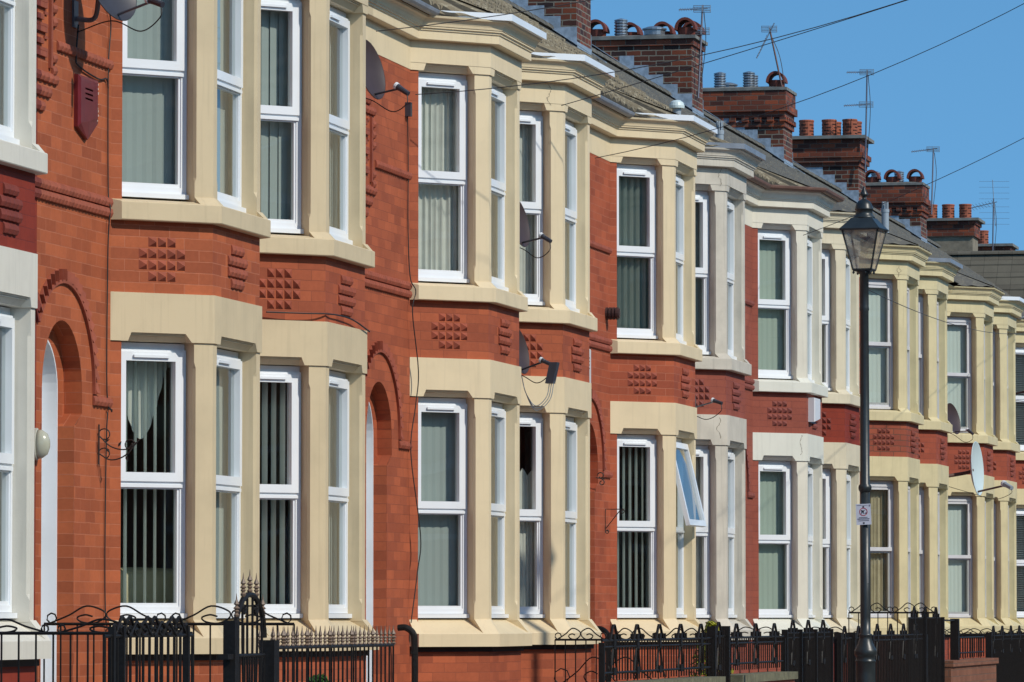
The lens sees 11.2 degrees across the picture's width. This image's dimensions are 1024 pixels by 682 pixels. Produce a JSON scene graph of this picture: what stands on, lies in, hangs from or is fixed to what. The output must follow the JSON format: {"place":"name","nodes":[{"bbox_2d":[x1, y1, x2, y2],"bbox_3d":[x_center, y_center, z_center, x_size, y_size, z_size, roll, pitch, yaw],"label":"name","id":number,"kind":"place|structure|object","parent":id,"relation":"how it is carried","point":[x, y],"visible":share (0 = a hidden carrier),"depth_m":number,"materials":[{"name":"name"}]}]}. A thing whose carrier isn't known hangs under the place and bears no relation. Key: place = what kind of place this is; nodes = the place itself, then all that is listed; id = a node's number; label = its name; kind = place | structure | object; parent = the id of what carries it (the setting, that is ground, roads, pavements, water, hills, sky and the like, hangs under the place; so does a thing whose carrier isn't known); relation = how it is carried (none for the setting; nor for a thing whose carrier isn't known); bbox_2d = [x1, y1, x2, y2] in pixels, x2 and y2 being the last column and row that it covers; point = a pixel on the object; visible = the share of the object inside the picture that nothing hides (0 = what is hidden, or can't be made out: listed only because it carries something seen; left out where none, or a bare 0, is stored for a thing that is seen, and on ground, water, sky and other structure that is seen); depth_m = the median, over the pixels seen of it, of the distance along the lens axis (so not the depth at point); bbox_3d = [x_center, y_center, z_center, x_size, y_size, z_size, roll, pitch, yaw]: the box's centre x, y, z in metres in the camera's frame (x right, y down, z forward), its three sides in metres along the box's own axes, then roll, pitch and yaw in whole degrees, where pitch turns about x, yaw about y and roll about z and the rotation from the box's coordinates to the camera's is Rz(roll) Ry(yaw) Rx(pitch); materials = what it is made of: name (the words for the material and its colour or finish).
{"place":"outdoors","nodes":[
{"label":"outdoors","id":0,"kind":"place"},
{"bbox_2d":[591,0,1023,249],"label":"sky","id":1,"kind":"structure","parent":0,"point":[963,95],"materials":[{"name":"blue"}]},
{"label":"garden ground","id":2,"kind":"structure","parent":0,"visible":0},
{"bbox_2d":[0,0,51,681],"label":"terraced house","id":3,"kind":"structure","parent":2,"relation":"on","point":[23,159],"depth_m":31.87,"materials":[{"name":"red paint"}]},
{"bbox_2d":[0,306,16,617],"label":"window","id":4,"kind":"structure","parent":3,"relation":"in","point":[7,322],"depth_m":31.84,"materials":[{"name":"white plastic"}]},
{"bbox_2d":[0,0,19,144],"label":"window","id":5,"kind":"structure","parent":3,"relation":"in","point":[7,129],"depth_m":31.98,"materials":[{"name":"white plastic"}]},
{"bbox_2d":[34,428,49,459],"bbox_3d":[-3.048,0.669,33.892,0.103,0.210,0.130,-1,-3,12],"label":"wall light","id":6,"kind":"object","parent":3,"relation":"attached to","point":[41,444],"visible":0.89,"depth_m":33.85,"materials":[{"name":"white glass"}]},
{"bbox_2d":[0,618,192,681],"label":"garden railing","id":7,"kind":"object","parent":2,"relation":"on","point":[47,632],"visible":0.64,"depth_m":29.06,"materials":[{"name":"black metal"}]},
{"bbox_2d":[35,0,270,681],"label":"terraced house","id":8,"kind":"structure","parent":2,"relation":"on","point":[190,226],"depth_m":36.01,"materials":[{"name":"red brick"}]},
{"bbox_2d":[74,74,98,139],"bbox_3d":[-2.855,-1.561,35.095,0.042,0.420,0.480,-1,-3,12],"label":"alarm box","id":9,"kind":"object","parent":8,"relation":"attached to","point":[86,110],"visible":1,"depth_m":35.00,"materials":[{"name":"red plastic"}]},
{"bbox_2d":[104,15,112,627],"bbox_3d":[-2.746,-0.386,35.566,0.030,4.676,0.178,-1,-3,18],"label":"cable","id":10,"kind":"object","parent":8,"relation":"attached to","point":[110,409],"visible":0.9,"depth_m":35.54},
{"bbox_2d":[72,0,164,31],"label":"satellite dish","id":11,"kind":"object","parent":8,"relation":"attached to","point":[122,10],"visible":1,"depth_m":34.75,"materials":[{"name":"grey metal"}]},
{"bbox_2d":[98,424,139,463],"bbox_3d":[-2.655,0.697,35.282,0.297,0.270,0.012,-1,-3,12],"label":"basket bracket","id":12,"kind":"object","parent":8,"relation":"attached to","point":[106,440],"visible":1,"depth_m":35.29,"materials":[{"name":"metal"}]},
{"bbox_2d":[120,567,172,602],"bbox_3d":[-2.869,2.010,36.609,1.250,0.848,0.896,2,-4,-33],"label":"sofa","id":13,"kind":"object","parent":8,"relation":"in","point":[159,585],"visible":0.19,"depth_m":36.33,"materials":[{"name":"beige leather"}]},
{"bbox_2d":[120,342,187,617],"bbox_3d":[-2.515,0.963,36.026,0.657,1.893,0.256,2,-4,-33],"label":"window","id":14,"kind":"structure","parent":8,"relation":"in","point":[144,366],"depth_m":36.05,"materials":[{"name":"white plastic"}]},
{"bbox_2d":[122,0,188,199],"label":"window","id":15,"kind":"structure","parent":8,"relation":"in","point":[154,60],"depth_m":36.19,"materials":[{"name":"white plastic"}]},
{"bbox_2d":[216,349,244,617],"bbox_3d":[-2.101,1.002,36.761,0.190,1.893,1.185,-1,-3,12],"label":"window","id":16,"kind":"structure","parent":8,"relation":"in","point":[225,484],"depth_m":37.19,"materials":[{"name":"white plastic"}]},
{"bbox_2d":[217,0,245,212],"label":"window","id":17,"kind":"structure","parent":8,"relation":"in","point":[227,83],"depth_m":37.35,"materials":[{"name":"white plastic"}]},
{"bbox_2d":[43,605,294,681],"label":"garden railing","id":18,"kind":"object","parent":2,"relation":"on","point":[99,622],"visible":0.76,"depth_m":33.77,"materials":[{"name":"black metal"}]},
{"bbox_2d":[258,626,354,681],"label":"garden railing","id":19,"kind":"object","parent":2,"relation":"on","point":[259,636],"visible":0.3,"depth_m":32.26,"materials":[{"name":"black metal"}]},
{"bbox_2d":[259,0,378,681],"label":"terraced house","id":20,"kind":"structure","parent":2,"relation":"on","point":[317,254],"depth_m":39.43,"materials":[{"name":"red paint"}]},
{"bbox_2d":[260,365,302,617],"bbox_3d":[-1.890,1.130,39.185,0.633,1.893,0.204,2,-4,-33],"label":"window","id":21,"kind":"structure","parent":20,"relation":"in","point":[291,375],"depth_m":39.28,"materials":[{"name":"white plastic"}]},
{"bbox_2d":[260,0,303,233],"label":"window","id":22,"kind":"structure","parent":20,"relation":"in","point":[281,20],"depth_m":39.44,"materials":[{"name":"white plastic"}]},
{"bbox_2d":[288,388,336,613],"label":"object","id":23,"kind":"structure","parent":20,"relation":"in","point":[334,390],"depth_m":40.50,"materials":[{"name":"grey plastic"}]},
{"bbox_2d":[289,27,337,234],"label":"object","id":24,"kind":"structure","parent":20,"relation":"in","point":[335,83],"depth_m":40.65,"materials":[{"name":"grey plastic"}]},
{"bbox_2d":[328,371,351,617],"bbox_3d":[-1.441,1.170,39.945,0.190,1.893,1.175,-1,-3,12],"label":"window","id":25,"kind":"structure","parent":20,"relation":"in","point":[337,380],"depth_m":40.40,"materials":[{"name":"white plastic"}]},
{"bbox_2d":[329,6,352,244],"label":"window","id":26,"kind":"structure","parent":20,"relation":"in","point":[340,126],"depth_m":40.55,"materials":[{"name":"white plastic"}]},
{"bbox_2d":[366,40,409,111],"bbox_3d":[-1.133,-2.145,42.138,0.447,0.607,0.512,2,-4,-31],"label":"satellite dish","id":27,"kind":"object","parent":20,"relation":"attached to","point":[375,82],"visible":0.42,"depth_m":42.29,"materials":[{"name":"grey metal"}]},
{"bbox_2d":[397,624,417,681],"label":"drain pipe","id":28,"kind":"object","parent":2,"relation":"on","point":[410,630],"visible":1,"depth_m":43.74,"materials":[{"name":"black metal"}]},
{"bbox_2d":[365,0,546,681],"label":"terraced house","id":29,"kind":"structure","parent":2,"relation":"on","point":[462,175],"depth_m":45.04,"materials":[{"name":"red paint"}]},
{"bbox_2d":[407,117,420,622],"bbox_3d":[-0.845,0.188,44.598,0.045,4.431,0.184,-2,-4,37],"label":"cable","id":30,"kind":"object","parent":29,"relation":"attached to","point":[417,362],"visible":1,"depth_m":44.61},
{"bbox_2d":[418,397,468,617],"bbox_3d":[-0.627,1.438,45.019,0.717,1.893,0.191,2,-4,-34],"label":"window","id":31,"kind":"structure","parent":29,"relation":"in","point":[442,422],"depth_m":45.07,"materials":[{"name":"white plastic"}]},
{"bbox_2d":[418,72,468,283],"bbox_3d":[-0.653,-1.408,45.143,0.578,1.805,0.177,2,-4,-34],"label":"window","id":32,"kind":"structure","parent":29,"relation":"in","point":[442,117],"depth_m":45.22,"materials":[{"name":"white plastic"}]},
{"bbox_2d":[491,402,508,617],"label":"window","id":33,"kind":"structure","parent":29,"relation":"in","point":[498,510],"depth_m":46.23,"materials":[{"name":"white plastic"}]},
{"bbox_2d":[491,84,508,291],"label":"window","id":34,"kind":"structure","parent":29,"relation":"in","point":[498,187],"depth_m":46.38,"materials":[{"name":"white plastic"}]},
{"bbox_2d":[520,202,551,257],"bbox_3d":[0.026,-1.023,47.293,0.738,0.565,0.416,-1,-3,12],"label":"satellite dish","id":35,"kind":"object","parent":29,"relation":"attached to","point":[525,240],"visible":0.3,"depth_m":47.38,"materials":[{"name":"grey metal"}]},
{"bbox_2d":[519,330,559,410],"bbox_3d":[0.052,0.250,47.221,0.790,0.773,0.397,-1,-3,12],"label":"satellite dish","id":36,"kind":"object","parent":29,"relation":"attached to","point":[552,371],"visible":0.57,"depth_m":47.11,"materials":[{"name":"grey metal"}]},
{"bbox_2d":[401,0,614,681],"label":"terraced house","id":37,"kind":"structure","parent":2,"relation":"on","point":[558,320],"depth_m":48.48,"materials":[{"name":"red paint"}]},
{"bbox_2d":[520,413,544,617],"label":"window","id":38,"kind":"structure","parent":37,"relation":"in","point":[531,485],"depth_m":48.35,"materials":[{"name":"white plastic"}]},
{"bbox_2d":[520,111,544,305],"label":"window","id":39,"kind":"structure","parent":37,"relation":"in","point":[531,122],"depth_m":48.51,"materials":[{"name":"white plastic"}]},
{"bbox_2d":[525,427,566,606],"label":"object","id":40,"kind":"structure","parent":37,"relation":"in","point":[528,430],"depth_m":49.61,"materials":[{"name":"grey glass"}]},
{"bbox_2d":[565,417,579,617],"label":"window","id":41,"kind":"structure","parent":37,"relation":"in","point":[571,515],"depth_m":49.48,"materials":[{"name":"white plastic"}]},
{"bbox_2d":[565,120,579,312],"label":"window","id":42,"kind":"structure","parent":37,"relation":"in","point":[571,213],"depth_m":49.63,"materials":[{"name":"white plastic"}]},
{"bbox_2d":[467,0,717,681],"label":"terraced house","id":43,"kind":"structure","parent":2,"relation":"on","point":[646,352],"depth_m":54.19,"materials":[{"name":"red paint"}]},
{"bbox_2d":[617,164,657,338],"bbox_3d":[1.256,-0.925,54.278,0.665,1.805,0.202,2,-4,-33],"label":"window","id":44,"kind":"structure","parent":43,"relation":"in","point":[636,184],"depth_m":54.33,"materials":[{"name":"white plastic"}]},
{"bbox_2d":[617,434,658,617],"bbox_3d":[1.254,1.920,54.129,0.659,1.893,0.205,2,-4,-34],"label":"window","id":45,"kind":"structure","parent":43,"relation":"in","point":[648,441],"depth_m":54.17,"materials":[{"name":"white plastic"}]},
{"bbox_2d":[634,447,652,614],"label":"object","id":46,"kind":"structure","parent":43,"relation":"in","point":[638,448],"depth_m":55.92,"materials":[{"name":"plastic"}]},
{"bbox_2d":[676,173,686,344],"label":"window","id":47,"kind":"structure","parent":43,"relation":"in","point":[679,182],"depth_m":55.48,"materials":[{"name":"white plastic"}]},
{"bbox_2d":[676,438,705,617],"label":"window","id":48,"kind":"structure","parent":43,"relation":"in","point":[682,511],"depth_m":55.32,"materials":[{"name":"white plastic"}]},
{"bbox_2d":[477,0,765,675],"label":"terraced house","id":49,"kind":"structure","parent":2,"relation":"on","point":[725,171],"depth_m":57.58,"materials":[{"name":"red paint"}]},
{"bbox_2d":[695,191,710,354],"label":"window","id":50,"kind":"structure","parent":49,"relation":"in","point":[701,197],"depth_m":57.59,"materials":[{"name":"white plastic"}]},
{"bbox_2d":[696,445,710,617],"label":"window","id":51,"kind":"structure","parent":49,"relation":"in","point":[702,452],"depth_m":57.44,"materials":[{"name":"white plastic"}]},
{"bbox_2d":[727,198,736,359],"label":"window","id":52,"kind":"structure","parent":49,"relation":"in","point":[730,207],"depth_m":58.73,"materials":[{"name":"white plastic"}]},
{"bbox_2d":[728,448,736,617],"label":"window","id":53,"kind":"structure","parent":49,"relation":"in","point":[731,456],"depth_m":58.57,"materials":[{"name":"white plastic"}]},
{"bbox_2d":[554,628,704,681],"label":"garden railing","id":54,"kind":"object","parent":2,"relation":"on","point":[586,659],"visible":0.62,"depth_m":47.14,"materials":[{"name":"black metal"}]},
{"bbox_2d":[491,0,844,672],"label":"terraced house","id":55,"kind":"structure","parent":2,"relation":"on","point":[784,456],"depth_m":63.31,"materials":[{"name":"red paint"}]},
{"bbox_2d":[758,461,792,617],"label":"window","id":56,"kind":"structure","parent":55,"relation":"in","point":[774,477],"depth_m":63.29,"materials":[{"name":"white plastic"}]},
{"bbox_2d":[758,229,792,378],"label":"window","id":57,"kind":"structure","parent":55,"relation":"in","point":[774,246],"depth_m":63.44,"materials":[{"name":"white plastic"}]},
{"bbox_2d":[807,237,814,382],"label":"window","id":58,"kind":"structure","parent":55,"relation":"in","point":[809,243],"depth_m":64.60,"materials":[{"name":"white plastic"}]},
{"bbox_2d":[808,464,815,617],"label":"window","id":59,"kind":"structure","parent":55,"relation":"in","point":[810,471],"depth_m":64.44,"materials":[{"name":"white plastic"}]},
{"bbox_2d":[503,0,866,632],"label":"terraced house","id":60,"kind":"structure","parent":2,"relation":"on","point":[840,433],"depth_m":66.69,"materials":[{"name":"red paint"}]},
{"bbox_2d":[822,249,831,390],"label":"window","id":61,"kind":"structure","parent":60,"relation":"in","point":[825,253],"depth_m":66.71,"materials":[{"name":"white plastic"}]},
{"bbox_2d":[822,469,832,617],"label":"window","id":62,"kind":"structure","parent":60,"relation":"in","point":[826,475],"depth_m":66.57,"materials":[{"name":"white plastic"}]},
{"bbox_2d":[846,471,852,617],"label":"window","id":63,"kind":"structure","parent":60,"relation":"in","point":[848,484],"depth_m":67.73,"materials":[{"name":"white plastic"}]},
{"bbox_2d":[846,256,852,394],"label":"window","id":64,"kind":"structure","parent":60,"relation":"in","point":[848,324],"depth_m":67.88,"materials":[{"name":"white plastic"}]},
{"bbox_2d":[510,0,931,676],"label":"terraced house","id":65,"kind":"structure","parent":2,"relation":"on","point":[896,418],"depth_m":72.59,"materials":[{"name":"paint"}]},
{"bbox_2d":[869,279,892,408],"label":"window","id":66,"kind":"structure","parent":65,"relation":"in","point":[880,308],"depth_m":72.68,"materials":[{"name":"white plastic"}]},
{"bbox_2d":[870,481,893,617],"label":"window","id":67,"kind":"structure","parent":65,"relation":"in","point":[881,493],"depth_m":72.54,"materials":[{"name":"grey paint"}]},
{"bbox_2d":[907,285,909,410],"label":"window","id":68,"kind":"structure","parent":65,"relation":"in","point":[908,295],"depth_m":73.88,"materials":[{"name":"white plastic"}]},
{"bbox_2d":[908,483,910,616],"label":"window","id":69,"kind":"structure","parent":65,"relation":"in","point":[909,544],"depth_m":73.72,"materials":[{"name":"grey paint"}]},
{"bbox_2d":[625,67,962,659],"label":"terraced house","id":70,"kind":"structure","parent":2,"relation":"on","point":[937,275],"depth_m":75.98,"materials":[{"name":"paint"}]},
{"bbox_2d":[918,294,923,415],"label":"window","id":71,"kind":"structure","parent":70,"relation":"in","point":[920,299],"depth_m":76.00,"materials":[{"name":"white plastic"}]},
{"bbox_2d":[919,487,923,616],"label":"window","id":72,"kind":"structure","parent":70,"relation":"in","point":[921,492],"depth_m":75.85,"materials":[{"name":"grey paint"}]},
{"bbox_2d":[591,17,1004,659],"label":"terraced house","id":73,"kind":"structure","parent":2,"relation":"on","point":[971,303],"depth_m":81.70,"materials":[{"name":"paint"}]},
{"bbox_2d":[679,5,710,97],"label":"tv aerial","id":74,"kind":"object","parent":73,"relation":"on","point":[701,30],"visible":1,"depth_m":79.84,"materials":[{"name":"metal"}]},
{"bbox_2d":[947,317,971,432],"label":"window","id":75,"kind":"structure","parent":73,"relation":"in","point":[959,371],"depth_m":81.88,"materials":[{"name":"white plastic"}]},
{"bbox_2d":[948,496,972,617],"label":"window","id":76,"kind":"structure","parent":73,"relation":"in","point":[960,586],"depth_m":81.72,"materials":[{"name":"grey paint"}]},
{"bbox_2d":[948,403,973,441],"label":"satellite dish","id":77,"kind":"object","parent":73,"relation":"attached to","point":[953,418],"visible":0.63,"depth_m":80.75,"materials":[{"name":"grey metal"}]},
{"bbox_2d":[949,441,1013,498],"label":"satellite dish","id":78,"kind":"object","parent":73,"relation":"attached to","point":[976,471],"visible":0.86,"depth_m":80.02,"materials":[{"name":"white metal"}]},
{"bbox_2d":[703,71,1023,633],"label":"terraced house","id":79,"kind":"structure","parent":2,"relation":"on","point":[728,103],"depth_m":88.76,"materials":[{"name":"brick"}]},
{"bbox_2d":[1015,347,1023,450],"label":"window","id":80,"kind":"structure","parent":79,"relation":"in","point":[1018,350],"depth_m":90.99,"materials":[{"name":"white plastic"}]},
{"bbox_2d":[1016,508,1023,616],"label":"window","id":81,"kind":"structure","parent":79,"relation":"in","point":[1019,511],"depth_m":90.83,"materials":[{"name":"white plastic"}]},
{"bbox_2d":[728,127,1023,634],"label":"terraced house","id":82,"kind":"structure","parent":2,"relation":"on","point":[1008,310],"depth_m":85.11,"materials":[{"name":"paint"}]},
{"bbox_2d":[792,119,980,285],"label":"terraced house","id":83,"kind":"structure","parent":2,"relation":"on","point":[832,155],"depth_m":97.66,"materials":[{"name":"brick"}]},
{"bbox_2d":[813,174,967,285],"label":"terraced house","id":84,"kind":"structure","parent":2,"relation":"on","point":[831,186],"depth_m":96.25,"materials":[{"name":"paint"}]},
{"bbox_2d":[848,603,936,681],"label":"garden railing","id":85,"kind":"object","parent":2,"relation":"on","point":[887,613],"visible":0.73,"depth_m":60.49,"materials":[{"name":"black metal"}]},
{"bbox_2d":[865,169,1011,296],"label":"terraced house","id":86,"kind":"structure","parent":2,"relation":"on","point":[910,212],"depth_m":106.64,"materials":[{"name":"brick"}]},
{"bbox_2d":[927,204,1023,298],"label":"corner house","id":87,"kind":"structure","parent":2,"relation":"on","point":[963,239],"depth_m":115.47,"materials":[{"name":"grey concrete"}]},
{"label":"pavement","id":88,"kind":"structure","parent":0,"visible":0},
{"bbox_2d":[102,615,193,681],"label":"garden gate","id":89,"kind":"structure","parent":88,"relation":"on","point":[116,657],"depth_m":27.96,"materials":[{"name":"black metal"}]},
{"bbox_2d":[218,571,278,681],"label":"garden gate","id":90,"kind":"structure","parent":88,"relation":"on","point":[266,663],"depth_m":30.10,"materials":[{"name":"black metal"}]},
{"bbox_2d":[271,625,395,681],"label":"garden railing","id":91,"kind":"object","parent":88,"relation":"on","point":[329,645],"visible":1,"depth_m":32.27,"materials":[{"name":"black metal"}]},
{"bbox_2d":[616,676,725,681],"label":"garden wall","id":92,"kind":"structure","parent":88,"relation":"on","point":[703,679],"depth_m":44.24,"materials":[{"name":"red paint"}]},
{"bbox_2d":[598,623,712,681],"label":"garden railing","id":93,"kind":"object","parent":92,"relation":"on","point":[615,638],"visible":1,"depth_m":43.16,"materials":[{"name":"black metal"}]},
{"bbox_2d":[707,622,730,681],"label":"garden gate","id":94,"kind":"structure","parent":88,"relation":"on","point":[721,650],"depth_m":46.34,"materials":[{"name":"black metal"}]},
{"bbox_2d":[731,671,797,681],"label":"garden wall","id":95,"kind":"structure","parent":88,"relation":"on","point":[780,676],"depth_m":48.16,"materials":[{"name":"red paint"}]},
{"bbox_2d":[730,623,785,670],"bbox_3d":[2.256,3.281,48.316,0.044,1.344,3.394,-1,-3,12],"label":"garden railing","id":96,"kind":"object","parent":95,"relation":"on","point":[756,636],"visible":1,"depth_m":48.39,"materials":[{"name":"black metal"}]},
{"bbox_2d":[782,620,833,681],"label":"railing","id":97,"kind":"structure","parent":88,"relation":"on","point":[809,654],"depth_m":51.65,"materials":[{"name":"black metal"}]},
{"bbox_2d":[834,626,859,681],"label":"garden railing","id":98,"kind":"object","parent":88,"relation":"on","point":[845,644],"visible":0.83,"depth_m":54.05,"materials":[{"name":"black metal"}]},
{"bbox_2d":[839,186,888,681],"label":"street lamp","id":99,"kind":"object","parent":88,"relation":"on","point":[863,220],"visible":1,"depth_m":46.16,"materials":[{"name":"black metal"}]},
{"bbox_2d":[871,623,927,681],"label":"garden railing","id":100,"kind":"object","parent":88,"relation":"on","point":[892,649],"visible":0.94,"depth_m":58.00,"materials":[{"name":"black metal"}]},
{"bbox_2d":[908,607,944,681],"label":"garden gate","id":101,"kind":"structure","parent":88,"relation":"on","point":[926,625],"depth_m":60.88,"materials":[{"name":"black metal"}]},
{"bbox_2d":[945,658,998,681],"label":"garden wall","id":102,"kind":"structure","parent":88,"relation":"on","point":[973,670],"depth_m":64.09,"materials":[{"name":"brown brick"}]},
{"bbox_2d":[945,619,983,659],"bbox_3d":[5.544,4.102,64.187,0.100,1.380,4.408,-1,-3,12],"label":"garden railing","id":103,"kind":"object","parent":102,"relation":"on","point":[955,646],"visible":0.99,"depth_m":63.34,"materials":[{"name":"black metal"}]},
{"bbox_2d":[986,625,1023,681],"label":"garden railing","id":104,"kind":"object","parent":88,"relation":"on","point":[1007,650],"visible":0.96,"depth_m":69.04,"materials":[{"name":"black metal"}]},
{"bbox_3d":[12.844,-3.204,44.548,0.400,14.100,0.400,-1,-3,12],"label":"telegraph pole","id":105,"kind":"object","parent":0,"visible":0},
{"bbox_2d":[415,0,905,94],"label":"telephone wire","id":106,"kind":"object","parent":105,"relation":"attached to","point":[664,62],"visible":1,"depth_m":44.56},
{"bbox_2d":[596,3,1023,157],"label":"telephone wire","id":107,"kind":"object","parent":105,"relation":"attached to","point":[811,97],"visible":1,"depth_m":51.38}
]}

